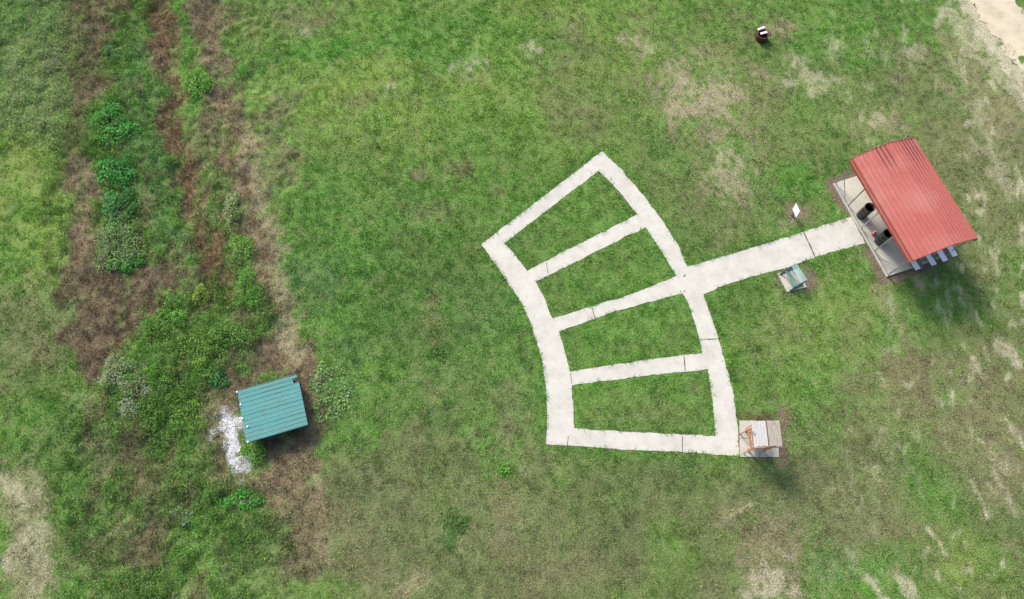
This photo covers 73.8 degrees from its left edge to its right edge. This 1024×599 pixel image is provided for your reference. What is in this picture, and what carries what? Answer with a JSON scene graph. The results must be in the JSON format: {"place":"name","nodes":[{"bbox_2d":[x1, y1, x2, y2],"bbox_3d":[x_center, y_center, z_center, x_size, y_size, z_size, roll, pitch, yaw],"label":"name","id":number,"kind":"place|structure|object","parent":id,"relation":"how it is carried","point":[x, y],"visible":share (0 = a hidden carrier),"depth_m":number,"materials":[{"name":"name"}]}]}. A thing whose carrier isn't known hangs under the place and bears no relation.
{"place":"outdoors","nodes":[
{"label":"outdoors","id":0,"kind":"place"},
{"bbox_2d":[210,406,254,472],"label":"gravel","id":1,"kind":"structure","parent":0,"point":[235,442],"depth_m":33.44,"materials":[{"name":"white gravel"}]},
{"bbox_2d":[0,0,1023,598],"bbox_3d":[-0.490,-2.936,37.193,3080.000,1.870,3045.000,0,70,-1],"label":"ground","id":2,"kind":"structure","parent":0,"point":[520,498],"depth_m":36.08,"materials":[{"name":"green plant"}]},
{"bbox_2d":[101,42,119,62],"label":"shrub","id":3,"kind":"object","parent":2,"relation":"on","point":[106,51],"visible":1,"depth_m":41.20,"materials":[{"name":"green plant"}]},
{"bbox_2d":[85,101,143,147],"bbox_3d":[-23.075,-10.105,38.957,3.360,1.346,2.584,41,75,13],"label":"shrub","id":4,"kind":"object","parent":2,"relation":"on","point":[120,128],"visible":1,"depth_m":39.21,"materials":[{"name":"green plant"}]},
{"bbox_2d":[96,353,137,392],"bbox_3d":[-19.787,3.631,34.191,2.014,0.636,2.096,0,70,-1],"label":"shrub","id":5,"kind":"object","parent":2,"relation":"on","point":[117,374],"visible":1,"depth_m":34.19,"materials":[{"name":"green plant"}]},
{"bbox_2d":[94,150,143,187],"bbox_3d":[-22.121,-7.389,38.116,2.686,0.988,2.496,0,70,-1],"label":"shrub","id":6,"kind":"object","parent":2,"relation":"on","point":[117,177],"visible":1,"depth_m":38.15,"materials":[{"name":"green plant"}]},
{"bbox_2d":[90,207,148,279],"bbox_3d":[-21.013,-3.222,36.499,3.004,1.008,4.442,0,70,-1],"label":"shrub","id":7,"kind":"object","parent":2,"relation":"on","point":[115,230],"visible":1,"depth_m":36.53,"materials":[{"name":"green plant"}]},
{"bbox_2d":[101,186,138,233],"bbox_3d":[-21.524,-5.249,37.150,2.253,1.109,2.684,-34,74,-12],"label":"shrub","id":8,"kind":"object","parent":2,"relation":"on","point":[109,205],"visible":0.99,"depth_m":37.30,"materials":[{"name":"green plant"}]},
{"bbox_2d":[105,255,147,271],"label":"shrub","id":9,"kind":"object","parent":2,"relation":"on","point":[135,262],"visible":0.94,"depth_m":36.45,"materials":[{"name":"green plant"}]},
{"bbox_2d":[116,372,159,418],"bbox_3d":[-18.744,4.715,33.757,2.186,0.683,2.230,-36,75,-13],"label":"shrub","id":10,"kind":"object","parent":2,"relation":"on","point":[136,385],"visible":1,"depth_m":33.85,"materials":[{"name":"green plant"}]},
{"bbox_2d":[136,308,188,337],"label":"shrub","id":11,"kind":"object","parent":2,"relation":"on","point":[175,320],"visible":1,"depth_m":35.16,"materials":[{"name":"green plant"}]},
{"bbox_2d":[170,503,192,526],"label":"shrub","id":12,"kind":"object","parent":2,"relation":"on","point":[182,515],"visible":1,"depth_m":32.16,"materials":[{"name":"green plant"}]},
{"bbox_2d":[157,395,210,445],"bbox_3d":[-16.335,5.813,33.675,3.082,0.640,2.359,30,72,10],"label":"shrub","id":13,"kind":"object","parent":2,"relation":"on","point":[192,407],"visible":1,"depth_m":33.76,"materials":[{"name":"green plant"}]},
{"bbox_2d":[157,328,216,366],"bbox_3d":[-16.574,2.463,34.691,3.077,0.671,2.118,0,70,-1],"label":"shrub","id":14,"kind":"object","parent":2,"relation":"on","point":[196,350],"visible":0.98,"depth_m":34.72,"materials":[{"name":"green plant"}]},
{"bbox_2d":[182,67,215,97],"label":"shrub","id":15,"kind":"object","parent":2,"relation":"on","point":[202,85],"visible":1,"depth_m":40.25,"materials":[{"name":"green plant"}]},
{"bbox_2d":[191,282,209,308],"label":"shrub","id":16,"kind":"object","parent":2,"relation":"on","point":[200,292],"visible":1,"depth_m":35.81,"materials":[{"name":"green plant"}]},
{"bbox_2d":[208,369,230,388],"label":"shrub","id":17,"kind":"object","parent":2,"relation":"on","point":[219,374],"visible":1,"depth_m":34.37,"materials":[{"name":"green plant"}]},
{"bbox_2d":[219,190,241,224],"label":"shrub","id":18,"kind":"object","parent":2,"relation":"on","point":[234,201],"visible":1,"depth_m":37.52,"materials":[{"name":"green plant"}]},
{"bbox_2d":[206,318,256,347],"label":"shrub","id":19,"kind":"object","parent":2,"relation":"on","point":[219,331],"visible":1,"depth_m":34.85,"materials":[{"name":"green plant"}]},
{"bbox_2d":[216,487,265,510],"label":"shrub","id":20,"kind":"object","parent":2,"relation":"on","point":[240,494],"visible":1,"depth_m":32.34,"materials":[{"name":"green plant"}]},
{"bbox_2d":[230,233,254,264],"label":"shrub","id":21,"kind":"object","parent":2,"relation":"on","point":[239,247],"visible":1,"depth_m":36.86,"materials":[{"name":"green plant"}]},
{"bbox_2d":[231,263,263,309],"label":"shrub","id":22,"kind":"object","parent":2,"relation":"on","point":[247,288],"visible":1,"depth_m":35.91,"materials":[{"name":"green plant"}]},
{"bbox_2d":[240,440,270,465],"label":"shrub","id":23,"kind":"object","parent":2,"relation":"on","point":[247,448],"visible":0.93,"depth_m":33.05,"materials":[{"name":"green plant"}]},
{"bbox_2d":[236,374,308,442],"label":"shed","id":24,"kind":"structure","parent":2,"relation":"on","point":[272,408],"depth_m":33.17,"materials":[{"name":"teal paint"}]},
{"bbox_2d":[308,359,344,393],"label":"weed clump","id":25,"kind":"object","parent":2,"relation":"on","point":[315,381],"visible":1,"depth_m":34.52,"materials":[{"name":"green plant"}]},
{"bbox_2d":[312,392,344,423],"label":"weed clump","id":26,"kind":"object","parent":2,"relation":"on","point":[329,409],"visible":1,"depth_m":34.03,"materials":[{"name":"green plant"}]},
{"bbox_2d":[313,377,352,415],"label":"weed clump","id":27,"kind":"object","parent":2,"relation":"on","point":[342,399],"visible":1,"depth_m":34.19,"materials":[{"name":"green plant"}]},
{"bbox_2d":[430,347,449,363],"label":"weed clump","id":28,"kind":"object","parent":2,"relation":"on","point":[439,351],"visible":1,"depth_m":35.05,"materials":[{"name":"green plant"}]},
{"bbox_2d":[440,506,468,534],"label":"weed clump","id":29,"kind":"object","parent":2,"relation":"on","point":[458,523],"visible":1,"depth_m":32.25,"materials":[{"name":"green plant"}]},
{"bbox_2d":[0,0,1005,598],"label":"weeds","id":30,"kind":"object","parent":2,"relation":"on","point":[12,130],"visible":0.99,"depth_m":35.30,"materials":[{"name":"green plant"}]},
{"bbox_2d":[499,462,510,473],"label":"weed clump","id":31,"kind":"object","parent":2,"relation":"on","point":[504,464],"visible":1,"depth_m":33.13,"materials":[{"name":"green plant"}]},
{"bbox_2d":[0,0,1023,598],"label":"dead grass","id":32,"kind":"structure","parent":2,"relation":"on","point":[208,256],"depth_m":36.16,"materials":[{"name":"plant"}]},
{"bbox_2d":[739,421,778,456],"bbox_3d":[12.280,6.926,33.892,2.170,0.174,1.792,0,70,-1],"label":"swing pad","id":33,"kind":"object","parent":2,"relation":"on","point":[745,446],"visible":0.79,"depth_m":33.65,"materials":[{"name":"concrete"}]},
{"bbox_2d":[739,420,782,453],"bbox_3d":[11.951,6.633,32.832,1.492,2.018,1.290,1,70,-1],"label":"covered swing","id":34,"kind":"object","parent":33,"relation":"on","point":[758,437],"visible":1,"depth_m":32.08,"materials":[{"name":"brown wood"}]},
{"bbox_2d":[755,29,770,43],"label":"fire ring","id":35,"kind":"object","parent":2,"relation":"on","point":[760,38],"visible":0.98,"depth_m":42.07,"materials":[{"name":"metal"}]},
{"bbox_2d":[777,269,805,291],"bbox_3d":[15.089,-1.014,36.833,1.227,0.170,1.129,-13,71,-6],"label":"bench pad","id":36,"kind":"object","parent":2,"relation":"on","point":[787,283],"visible":0.69,"depth_m":36.74,"materials":[{"name":"concrete"}]},
{"bbox_2d":[779,264,806,290],"bbox_3d":[15.045,-1.218,36.363,0.835,0.878,1.074,-23,72,-9],"label":"bench","id":37,"kind":"object","parent":36,"relation":"on","point":[793,281],"visible":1,"depth_m":36.23,"materials":[{"name":"green metal"}]},
{"bbox_2d":[791,204,799,217],"bbox_3d":[15.643,-4.809,37.837,0.321,0.860,0.752,-21,72,-8],"label":"plaque stand","id":38,"kind":"object","parent":2,"relation":"on","point":[796,210],"visible":1,"depth_m":37.55,"materials":[{"name":"white paint"}]},
{"bbox_2d":[833,176,946,276],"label":"concrete slab","id":39,"kind":"structure","parent":2,"relation":"on","point":[890,251],"depth_m":37.85,"materials":[{"name":"beige concrete"}]},
{"bbox_2d":[856,203,874,219],"bbox_3d":[19.492,-4.854,37.625,0.567,1.020,0.567,-14,71,-6],"label":"trash barrel","id":40,"kind":"object","parent":39,"relation":"on","point":[865,210],"visible":1,"depth_m":37.48,"materials":[{"name":"black metal"}]},
{"bbox_2d":[874,229,891,245],"bbox_3d":[20.216,-3.373,37.096,0.567,1.020,0.567,-20,71,-8],"label":"trash barrel","id":41,"kind":"object","parent":39,"relation":"on","point":[883,237],"visible":0.73,"depth_m":37.00,"materials":[{"name":"black metal"}]},
{"bbox_2d":[835,138,977,274],"bbox_3d":[21.058,-5.018,36.620,3.900,3.065,6.309,-18,71,-7],"label":"pavilion","id":42,"kind":"object","parent":39,"relation":"on","point":[919,212],"visible":1,"depth_m":35.39,"materials":[{"name":"red paint"}]},
{"bbox_2d":[910,246,956,269],"bbox_3d":[21.852,-4.428,37.676,2.374,0.700,5.812,-18,71,-7],"label":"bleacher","id":43,"kind":"object","parent":39,"relation":"on","point":[917,264],"visible":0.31,"depth_m":36.72,"materials":[{"name":"metal"}]},
{"bbox_2d":[481,151,864,455],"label":"path","id":44,"kind":"structure","parent":0,"point":[696,282],"depth_m":36.36,"materials":[{"name":"concrete"}]},
{"bbox_2d":[969,0,1023,71],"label":"dirt road","id":45,"kind":"structure","parent":0,"point":[1003,20],"depth_m":43.02,"materials":[{"name":"beige soil"}]}
]}

